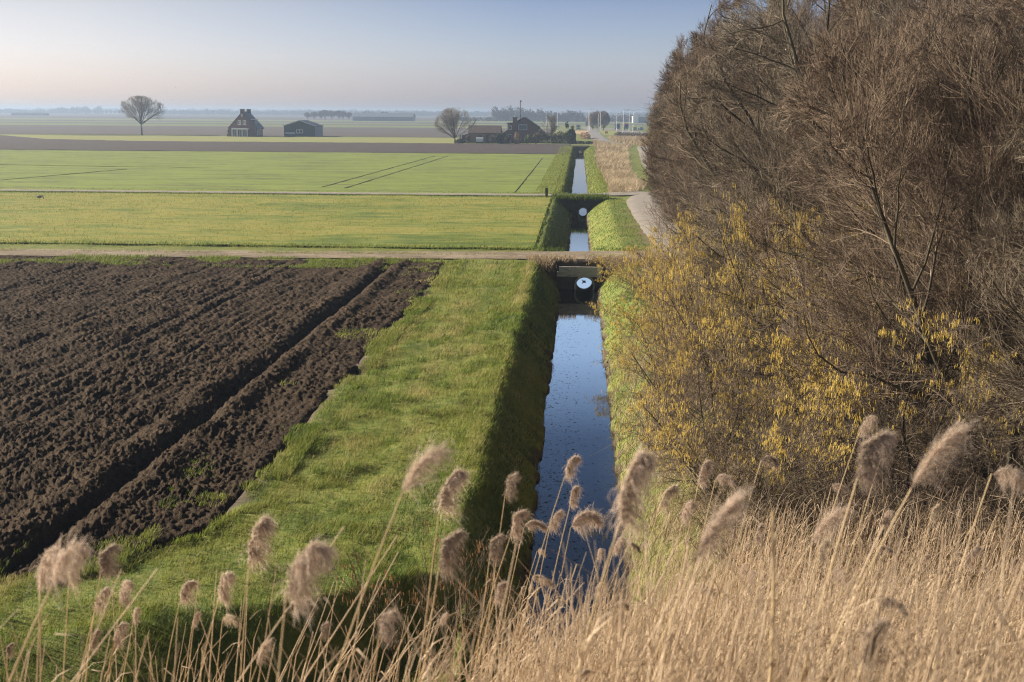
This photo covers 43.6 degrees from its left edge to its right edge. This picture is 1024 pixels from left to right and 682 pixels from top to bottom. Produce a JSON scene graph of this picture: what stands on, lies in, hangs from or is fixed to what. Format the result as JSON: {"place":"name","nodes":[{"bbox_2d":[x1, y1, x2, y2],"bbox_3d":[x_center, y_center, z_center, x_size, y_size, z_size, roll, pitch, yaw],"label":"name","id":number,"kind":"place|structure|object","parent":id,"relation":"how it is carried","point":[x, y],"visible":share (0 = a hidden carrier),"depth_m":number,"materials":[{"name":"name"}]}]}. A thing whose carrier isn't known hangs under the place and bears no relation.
{"place":"outdoors","nodes":[
{"label":"outdoors","id":0,"kind":"place"},
{"bbox_2d":[0,255,444,580],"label":"ploughed field","id":1,"kind":"structure","parent":0,"point":[127,392],"depth_m":39.72,"materials":[{"name":"soil"}]},
{"bbox_2d":[0,253,433,269],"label":"weed tufts","id":2,"kind":"object","parent":1,"relation":"on","point":[102,257],"visible":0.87,"depth_m":70.72,"materials":[{"name":"green plant"}]},
{"bbox_2d":[0,259,455,584],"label":"weed tufts","id":3,"kind":"object","parent":1,"relation":"on","point":[422,304],"visible":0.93,"depth_m":30.68,"materials":[{"name":"green plant"}]},
{"bbox_2d":[7,135,458,142],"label":"field","id":4,"kind":"structure","parent":0,"point":[288,139],"depth_m":378.35,"materials":[{"name":"soil"}]},
{"bbox_2d":[0,125,550,136],"bbox_3d":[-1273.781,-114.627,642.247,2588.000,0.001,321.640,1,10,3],"label":"soil field","id":5,"kind":"structure","parent":0,"point":[215,130],"depth_m":525.33,"materials":[{"name":"soil"}]},
{"bbox_2d":[0,123,555,128],"bbox_3d":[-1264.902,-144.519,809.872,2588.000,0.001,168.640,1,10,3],"label":"green field","id":6,"kind":"structure","parent":0,"point":[225,125],"depth_m":715.84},
{"bbox_2d":[0,122,559,126],"bbox_3d":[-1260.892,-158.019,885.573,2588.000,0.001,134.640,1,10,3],"label":"soil field","id":7,"kind":"structure","parent":0,"point":[229,123],"depth_m":800.87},
{"bbox_2d":[0,150,564,193],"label":"crop field","id":8,"kind":"structure","parent":0,"point":[317,171],"depth_m":176.21,"materials":[{"name":"plant"}]},
{"bbox_2d":[0,112,621,121],"bbox_3d":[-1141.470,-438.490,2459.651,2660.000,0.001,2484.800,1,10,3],"label":"soil field","id":9,"kind":"structure","parent":0,"point":[203,116],"depth_m":1596.88,"materials":[{"name":"soil"}]},
{"bbox_2d":[0,106,101,113],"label":"treeline","id":10,"kind":"object","parent":9,"relation":"on","point":[62,110],"visible":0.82,"depth_m":2500.47,"materials":[{"name":"plant"}]},
{"bbox_2d":[158,109,446,115],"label":"treeline","id":11,"kind":"object","parent":9,"relation":"on","point":[270,112],"visible":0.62,"depth_m":2429.81,"materials":[{"name":"plant"}]},
{"bbox_2d":[0,121,646,125],"bbox_3d":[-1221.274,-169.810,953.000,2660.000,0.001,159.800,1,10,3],"label":"green field","id":12,"kind":"structure","parent":0,"point":[286,123],"depth_m":866.22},
{"bbox_2d":[0,119,647,124],"bbox_3d":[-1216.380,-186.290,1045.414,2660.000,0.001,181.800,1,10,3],"label":"soil field","id":13,"kind":"structure","parent":0,"point":[294,121],"depth_m":955.72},
{"bbox_2d":[0,187,648,250],"bbox_3d":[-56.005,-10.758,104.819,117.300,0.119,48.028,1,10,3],"label":"meadow","id":14,"kind":"structure","parent":0,"point":[397,238],"depth_m":97.82,"materials":[{"name":"green plant"}]},
{"bbox_2d":[0,189,650,195],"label":"farm road","id":15,"kind":"structure","parent":0,"point":[628,193],"depth_m":129.89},
{"bbox_2d":[0,118,653,123],"bbox_3d":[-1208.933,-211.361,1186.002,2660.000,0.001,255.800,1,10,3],"label":"green field","id":16,"kind":"structure","parent":0,"point":[285,120],"depth_m":1094.13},
{"bbox_2d":[0,247,683,258],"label":"track","id":17,"kind":"structure","parent":0,"point":[344,254],"depth_m":74.37,"materials":[{"name":"concrete"}]},
{"bbox_2d":[0,0,976,112],"label":"sky","id":18,"kind":"structure","parent":0,"point":[420,55],"materials":[{"name":"blue"}]},
{"bbox_2d":[0,111,1023,681],"bbox_3d":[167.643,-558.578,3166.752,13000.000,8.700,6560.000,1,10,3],"label":"ground","id":19,"kind":"structure","parent":0,"point":[262,625],"depth_m":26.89,"materials":[{"name":"green plant"}]},
{"bbox_2d":[26,542,78,681],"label":"reed","id":20,"kind":"object","parent":19,"relation":"on","point":[44,570],"visible":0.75,"depth_m":6.17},
{"bbox_2d":[8,526,98,681],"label":"reed","id":21,"kind":"object","parent":19,"relation":"on","point":[75,551],"visible":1,"depth_m":4.41,"materials":[{"name":"plant"}]},
{"bbox_2d":[62,558,89,681],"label":"reed","id":22,"kind":"object","parent":19,"relation":"on","point":[75,578],"visible":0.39,"depth_m":7.50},
{"bbox_2d":[78,586,112,681],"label":"reed","id":23,"kind":"object","parent":19,"relation":"on","point":[106,592],"visible":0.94,"depth_m":8.59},
{"bbox_2d":[85,540,126,681],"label":"reed","id":24,"kind":"object","parent":19,"relation":"on","point":[104,558],"visible":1,"depth_m":7.49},
{"bbox_2d":[109,579,140,681],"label":"reed","id":25,"kind":"object","parent":19,"relation":"on","point":[124,598],"visible":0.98,"depth_m":8.54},
{"bbox_2d":[106,621,144,681],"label":"reed","id":26,"kind":"object","parent":19,"relation":"on","point":[122,628],"visible":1,"depth_m":8.63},
{"bbox_2d":[118,95,164,134],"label":"lone tree","id":27,"kind":"object","parent":19,"relation":"on","point":[141,106],"visible":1,"depth_m":425.08,"materials":[{"name":"brown plant"}]},
{"bbox_2d":[164,578,201,681],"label":"reed","id":28,"kind":"object","parent":19,"relation":"on","point":[186,590],"visible":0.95,"depth_m":9.11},
{"bbox_2d":[199,570,238,681],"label":"reed","id":29,"kind":"object","parent":19,"relation":"on","point":[227,581],"visible":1,"depth_m":7.98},
{"bbox_2d":[227,109,263,136],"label":"brick house","id":30,"kind":"structure","parent":19,"relation":"on","point":[245,123],"depth_m":411.31,"materials":[{"name":"brick"}]},
{"bbox_2d":[236,514,281,681],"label":"reed","id":31,"kind":"object","parent":19,"relation":"on","point":[265,524],"visible":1,"depth_m":6.89,"materials":[{"name":"plant"}]},
{"bbox_2d":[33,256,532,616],"bbox_3d":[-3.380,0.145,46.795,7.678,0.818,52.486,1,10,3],"label":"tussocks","id":32,"kind":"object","parent":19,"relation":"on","point":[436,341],"visible":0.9,"depth_m":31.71,"materials":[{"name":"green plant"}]},
{"bbox_2d":[0,135,569,153],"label":"soil strip","id":33,"kind":"object","parent":19,"relation":"on","point":[15,142],"visible":1,"depth_m":295.78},
{"bbox_2d":[283,120,322,136],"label":"barn","id":34,"kind":"structure","parent":19,"relation":"on","point":[303,128],"depth_m":416.68,"materials":[{"name":"metal"}]},
{"bbox_2d":[271,534,342,681],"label":"reed","id":35,"kind":"object","parent":19,"relation":"on","point":[312,552],"visible":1,"depth_m":4.22,"materials":[{"name":"plant"}]},
{"bbox_2d":[25,107,657,114],"bbox_3d":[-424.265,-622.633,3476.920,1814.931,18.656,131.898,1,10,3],"label":"treeline","id":36,"kind":"object","parent":19,"relation":"on","point":[116,109],"visible":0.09,"depth_m":3477.91,"materials":[{"name":"plant"}]},
{"bbox_2d":[352,113,415,120],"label":"long barn","id":37,"kind":"structure","parent":19,"relation":"on","point":[383,116],"depth_m":1111.57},
{"bbox_2d":[372,608,402,681],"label":"reed","id":38,"kind":"object","parent":19,"relation":"on","point":[385,622],"visible":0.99,"depth_m":5.30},
{"bbox_2d":[332,432,459,681],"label":"reed","id":39,"kind":"object","parent":19,"relation":"on","point":[431,458],"visible":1,"depth_m":4.62,"materials":[{"name":"plant"}]},
{"bbox_2d":[321,514,503,672],"bbox_3d":[-1.612,4.378,21.702,3.428,2.301,2.743,-2,10,-14],"label":"hazel sapling","id":40,"kind":"object","parent":19,"relation":"on","point":[436,596],"visible":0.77,"depth_m":21.86,"materials":[{"name":"brown plant"}]},
{"bbox_2d":[422,525,468,677],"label":"reed","id":41,"kind":"object","parent":19,"relation":"on","point":[454,538],"visible":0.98,"depth_m":6.33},
{"bbox_2d":[418,464,473,681],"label":"reed","id":42,"kind":"object","parent":19,"relation":"on","point":[448,491],"visible":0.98,"depth_m":6.81,"materials":[{"name":"plant"}]},
{"bbox_2d":[434,107,475,142],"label":"farm tree","id":43,"kind":"object","parent":19,"relation":"on","point":[448,117],"visible":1,"depth_m":340.78,"materials":[{"name":"brown plant"}]},
{"bbox_2d":[404,561,539,680],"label":"hazel sapling","id":44,"kind":"object","parent":19,"relation":"on","point":[504,634],"visible":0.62,"depth_m":21.59,"materials":[{"name":"plant"}]},
{"bbox_2d":[305,109,648,116],"bbox_3d":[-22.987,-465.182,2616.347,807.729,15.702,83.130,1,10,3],"label":"treeline","id":45,"kind":"object","parent":19,"relation":"on","point":[489,114],"visible":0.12,"depth_m":2607.56,"materials":[{"name":"plant"}]},
{"bbox_2d":[460,125,501,142],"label":"farm shed","id":46,"kind":"structure","parent":19,"relation":"on","point":[485,132],"depth_m":348.76,"materials":[{"name":"brown brick"}]},
{"bbox_2d":[473,532,507,676],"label":"reed","id":47,"kind":"object","parent":19,"relation":"on","point":[494,549],"visible":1,"depth_m":8.91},
{"bbox_2d":[472,580,512,681],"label":"reed","id":48,"kind":"object","parent":19,"relation":"on","point":[503,585],"visible":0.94,"depth_m":7.40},
{"bbox_2d":[468,507,534,678],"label":"reed","id":49,"kind":"object","parent":19,"relation":"on","point":[522,515],"visible":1,"depth_m":8.38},
{"bbox_2d":[481,471,522,664],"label":"reed","id":50,"kind":"object","parent":19,"relation":"on","point":[512,478],"visible":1,"depth_m":9.33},
{"bbox_2d":[0,469,1023,681],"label":"reed bed","id":51,"kind":"object","parent":19,"relation":"on","point":[696,657],"visible":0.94,"depth_m":6.12,"materials":[{"name":"plant"}]},
{"bbox_2d":[456,116,585,121],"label":"distant wood","id":52,"kind":"object","parent":19,"relation":"on","point":[535,119],"visible":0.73,"depth_m":1176.47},
{"bbox_2d":[502,115,543,142],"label":"farmhouse","id":53,"kind":"object","parent":19,"relation":"on","point":[523,127],"visible":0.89,"depth_m":352.46,"materials":[{"name":"brown brick"}]},
{"bbox_2d":[491,105,584,121],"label":"distant wood","id":54,"kind":"object","parent":19,"relation":"on","point":[505,113],"visible":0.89,"depth_m":1181.20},
{"bbox_2d":[525,509,565,671],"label":"reed","id":55,"kind":"object","parent":19,"relation":"on","point":[559,514],"visible":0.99,"depth_m":11.46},
{"bbox_2d":[510,454,582,681],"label":"reed","id":56,"kind":"object","parent":19,"relation":"on","point":[572,463],"visible":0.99,"depth_m":9.33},
{"bbox_2d":[535,129,565,143],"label":"garden hedge","id":57,"kind":"object","parent":19,"relation":"on","point":[555,137],"visible":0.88,"depth_m":349.32,"materials":[{"name":"green plant"}]},
{"bbox_2d":[541,484,584,639],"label":"reed","id":58,"kind":"object","parent":19,"relation":"on","point":[576,490],"visible":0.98,"depth_m":10.39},
{"bbox_2d":[547,505,606,657],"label":"reed","id":59,"kind":"object","parent":19,"relation":"on","point":[592,518],"visible":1,"depth_m":9.43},
{"bbox_2d":[534,146,624,195],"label":"bank tufts","id":60,"kind":"object","parent":19,"relation":"on","point":[571,158],"visible":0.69,"depth_m":180.04,"materials":[{"name":"green plant"}]},
{"bbox_2d":[524,252,634,272],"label":"dead grass","id":61,"kind":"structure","parent":19,"relation":"on","point":[545,258],"depth_m":72.25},
{"bbox_2d":[551,193,610,200],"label":"dead grass","id":62,"kind":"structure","parent":19,"relation":"on","point":[578,196],"depth_m":125.34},
{"bbox_2d":[538,258,625,289],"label":"causeway","id":63,"kind":"structure","parent":19,"relation":"on","point":[565,283],"depth_m":72.14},
{"bbox_2d":[557,266,602,289],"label":"culvert","id":64,"kind":"object","parent":63,"relation":"in","point":[580,272],"visible":0.64,"depth_m":71.52,"materials":[{"name":"concrete"}]},
{"bbox_2d":[559,197,604,213],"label":"causeway","id":65,"kind":"structure","parent":19,"relation":"on","point":[573,206],"depth_m":125.90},
{"bbox_2d":[594,142,646,191],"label":"dry brush","id":66,"kind":"object","parent":19,"relation":"on","point":[612,160],"visible":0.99,"depth_m":188.47,"materials":[{"name":"plant"}]},
{"bbox_2d":[591,135,649,145],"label":"dry brush","id":67,"kind":"object","parent":19,"relation":"on","point":[626,139],"visible":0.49,"depth_m":367.35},
{"bbox_2d":[574,442,672,681],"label":"reed","id":68,"kind":"object","parent":19,"relation":"on","point":[643,461],"visible":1,"depth_m":4.16,"materials":[{"name":"plant"}]},
{"bbox_2d":[586,246,703,305],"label":"hazel bush","id":69,"kind":"object","parent":19,"relation":"on","point":[620,274],"visible":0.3,"depth_m":55.98,"materials":[{"name":"yellow plant"}]},
{"bbox_2d":[624,483,681,631],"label":"reed","id":70,"kind":"object","parent":19,"relation":"on","point":[666,497],"visible":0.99,"depth_m":9.83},
{"bbox_2d":[626,145,698,253],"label":"lane","id":71,"kind":"structure","parent":19,"relation":"on","point":[635,204],"depth_m":105.65,"materials":[{"name":"concrete"}]},
{"bbox_2d":[662,500,696,629],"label":"reed","id":72,"kind":"object","parent":19,"relation":"on","point":[685,512],"visible":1,"depth_m":10.31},
{"bbox_2d":[652,128,723,242],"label":"bare tree","id":73,"kind":"object","parent":19,"relation":"on","point":[674,182],"visible":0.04,"depth_m":74.27,"materials":[{"name":"brown plant"}]},
{"bbox_2d":[635,16,749,204],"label":"bare tree","id":74,"kind":"object","parent":19,"relation":"on","point":[657,124],"visible":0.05,"depth_m":78.20,"materials":[{"name":"brown plant"}]},
{"bbox_2d":[672,456,717,644],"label":"reed","id":75,"kind":"object","parent":19,"relation":"on","point":[707,464],"visible":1,"depth_m":10.30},
{"bbox_2d":[644,481,757,681],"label":"reed","id":76,"kind":"object","parent":19,"relation":"on","point":[709,537],"visible":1,"depth_m":4.19,"materials":[{"name":"plant"}]},
{"bbox_2d":[640,56,765,225],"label":"bare tree","id":77,"kind":"object","parent":19,"relation":"on","point":[654,107],"visible":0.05,"depth_m":90.64,"materials":[{"name":"brown plant"}]},
{"bbox_2d":[592,278,834,466],"bbox_3d":[4.465,0.945,31.718,6.634,4.816,6.575,4,11,19],"label":"hazel bush","id":78,"kind":"object","parent":19,"relation":"on","point":[663,371],"visible":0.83,"depth_m":31.62,"materials":[{"name":"yellow plant"}]},
{"bbox_2d":[602,332,824,640],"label":"dead stalks","id":79,"kind":"object","parent":19,"relation":"on","point":[655,511],"visible":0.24,"depth_m":27.85,"materials":[{"name":"plant"}]},
{"bbox_2d":[589,262,842,384],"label":"hazel bush","id":80,"kind":"object","parent":19,"relation":"on","point":[638,298],"visible":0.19,"depth_m":40.41,"materials":[{"name":"yellow plant"}]},
{"bbox_2d":[678,138,766,251],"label":"bare tree","id":81,"kind":"object","parent":19,"relation":"on","point":[697,176],"visible":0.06,"depth_m":62.79,"materials":[{"name":"brown plant"}]},
{"bbox_2d":[621,242,827,367],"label":"hazel bush","id":82,"kind":"object","parent":19,"relation":"on","point":[648,276],"visible":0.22,"depth_m":43.12,"materials":[{"name":"yellow plant"}]},
{"bbox_2d":[620,203,849,347],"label":"hazel bush","id":83,"kind":"object","parent":19,"relation":"on","point":[681,223],"visible":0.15,"depth_m":45.94,"materials":[{"name":"yellow plant"}]},
{"bbox_2d":[637,0,836,259],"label":"bare tree","id":84,"kind":"object","parent":19,"relation":"on","point":[680,59],"visible":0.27,"depth_m":65.69,"materials":[{"name":"brown plant"}]},
{"bbox_2d":[635,227,841,323],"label":"hazel bush","id":85,"kind":"object","parent":19,"relation":"on","point":[655,260],"visible":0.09,"depth_m":48.91,"materials":[{"name":"yellow plant"}]},
{"bbox_2d":[615,364,877,523],"bbox_3d":[4.938,2.209,27.576,5.442,3.331,5.753,1,10,4],"label":"hazel bush","id":86,"kind":"object","parent":19,"relation":"on","point":[667,429],"visible":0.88,"depth_m":26.79,"materials":[{"name":"yellow plant"}]},
{"bbox_2d":[715,454,780,655],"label":"reed","id":87,"kind":"object","parent":19,"relation":"on","point":[770,459],"visible":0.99,"depth_m":10.25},
{"bbox_2d":[629,224,874,425],"bbox_3d":[6.739,-0.292,36.233,7.170,5.753,7.405,2,10,8],"label":"hazel bush","id":88,"kind":"object","parent":19,"relation":"on","point":[671,293],"visible":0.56,"depth_m":36.40,"materials":[{"name":"yellow plant"}]},
{"bbox_2d":[695,159,825,284],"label":"bare tree","id":89,"kind":"object","parent":19,"relation":"on","point":[720,194],"visible":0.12,"depth_m":51.54,"materials":[{"name":"brown plant"}]},
{"bbox_2d":[768,511,774,681],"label":"reed","id":90,"kind":"object","parent":19,"relation":"on","point":[773,594],"visible":0.98,"depth_m":4.20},
{"bbox_2d":[652,0,900,293],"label":"bare tree","id":91,"kind":"object","parent":19,"relation":"on","point":[671,117],"visible":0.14,"depth_m":56.41,"materials":[{"name":"brown plant"}]},
{"bbox_2d":[738,500,859,667],"bbox_3d":[1.287,1.616,6.319,0.784,1.847,0.160,4,11,20],"label":"reed","id":92,"kind":"object","parent":19,"relation":"on","point":[832,518],"visible":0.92,"depth_m":6.11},
{"bbox_2d":[593,194,1023,585],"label":"undergrowth","id":93,"kind":"object","parent":19,"relation":"on","point":[934,488],"visible":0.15,"depth_m":27.26,"materials":[{"name":"plant"}]},
{"bbox_2d":[674,179,956,406],"bbox_3d":[8.759,-1.252,36.945,7.853,6.740,7.946,5,11,23],"label":"hazel bush","id":94,"kind":"object","parent":19,"relation":"on","point":[740,231],"visible":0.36,"depth_m":36.18,"materials":[{"name":"yellow plant"}]},
{"bbox_2d":[790,414,881,645],"bbox_3d":[2.268,1.874,9.402,0.717,2.823,0.130,3,11,17],"label":"reed","id":95,"kind":"object","parent":19,"relation":"on","point":[870,422],"visible":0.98,"depth_m":9.10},
{"bbox_2d":[679,0,1020,369],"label":"bare tree","id":96,"kind":"object","parent":19,"relation":"on","point":[725,60],"visible":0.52,"depth_m":40.31,"materials":[{"name":"brown plant"}]},
{"bbox_2d":[801,424,898,681],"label":"reed","id":97,"kind":"object","parent":19,"relation":"on","point":[870,448],"visible":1,"depth_m":5.11,"materials":[{"name":"plant"}]},
{"bbox_2d":[768,0,948,198],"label":"bare tree","id":98,"kind":"object","parent":19,"relation":"on","point":[817,6],"visible":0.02,"depth_m":67.65,"materials":[{"name":"brown plant"}]},
{"bbox_2d":[696,276,1023,508],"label":"hazel bush","id":99,"kind":"object","parent":19,"relation":"on","point":[853,387],"visible":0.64,"depth_m":27.88,"materials":[{"name":"yellow plant"}]},
{"bbox_2d":[711,0,1012,292],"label":"bare tree","id":100,"kind":"object","parent":19,"relation":"on","point":[848,4],"visible":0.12,"depth_m":48.85,"materials":[{"name":"brown plant"}]},
{"bbox_2d":[831,432,898,629],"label":"reed","id":101,"kind":"object","parent":19,"relation":"on","point":[888,448],"visible":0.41,"depth_m":8.17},
{"bbox_2d":[856,615,895,681],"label":"reed","id":102,"kind":"object","parent":19,"relation":"on","point":[875,639],"visible":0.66,"depth_m":4.20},
{"bbox_2d":[749,195,1007,383],"bbox_3d":[11.717,-1.613,40.082,7.724,6.353,7.706,8,13,36],"label":"hazel bush","id":103,"kind":"object","parent":19,"relation":"on","point":[807,228],"visible":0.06,"depth_m":39.83,"materials":[{"name":"yellow plant"}]},
{"bbox_2d":[734,0,1023,479],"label":"bare tree","id":104,"kind":"object","parent":19,"relation":"on","point":[828,62],"visible":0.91,"depth_m":28.82,"materials":[{"name":"brown plant"}]},
{"bbox_2d":[816,414,981,681],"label":"reed","id":105,"kind":"object","parent":19,"relation":"on","point":[935,453],"visible":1,"depth_m":4.55,"materials":[{"name":"plant"}]},
{"bbox_2d":[830,243,1023,448],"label":"hazel bush","id":106,"kind":"object","parent":19,"relation":"on","point":[955,354],"visible":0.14,"depth_m":32.92,"materials":[{"name":"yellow plant"}]},
{"bbox_2d":[843,0,1023,436],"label":"bare tree","id":107,"kind":"object","parent":19,"relation":"on","point":[1003,61],"visible":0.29,"depth_m":30.40,"materials":[{"name":"brown plant"}]},
{"bbox_2d":[876,0,1023,377],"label":"bare tree","id":108,"kind":"object","parent":19,"relation":"on","point":[984,5],"visible":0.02,"depth_m":36.90,"materials":[{"name":"brown plant"}]},
{"bbox_2d":[951,544,985,643],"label":"reed","id":109,"kind":"object","parent":19,"relation":"on","point":[977,549],"visible":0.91,"depth_m":9.71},
{"bbox_2d":[932,464,1023,672],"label":"reed","id":110,"kind":"object","parent":19,"relation":"on","point":[1002,474],"visible":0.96,"depth_m":6.56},
{"bbox_2d":[934,67,1023,453],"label":"bare tree","id":111,"kind":"object","parent":19,"relation":"on","point":[989,242],"visible":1,"depth_m":22.91,"materials":[{"name":"brown plant"}]},
{"bbox_2d":[514,151,633,681],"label":"water","id":112,"kind":"structure","parent":0,"point":[582,329],"depth_m":37.09,"materials":[{"name":"blue liquid"}]},
{"bbox_2d":[513,216,638,678],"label":"waterline stalks","id":113,"kind":"object","parent":112,"relation":"on","point":[533,510],"visible":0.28,"depth_m":34.48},
{"bbox_2d":[527,291,624,615],"bbox_3d":[2.486,1.317,48.405,2.155,0.001,47.012,1,10,3],"label":"floating weed","id":114,"kind":"object","parent":112,"relation":"on","point":[566,491],"visible":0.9,"depth_m":32.08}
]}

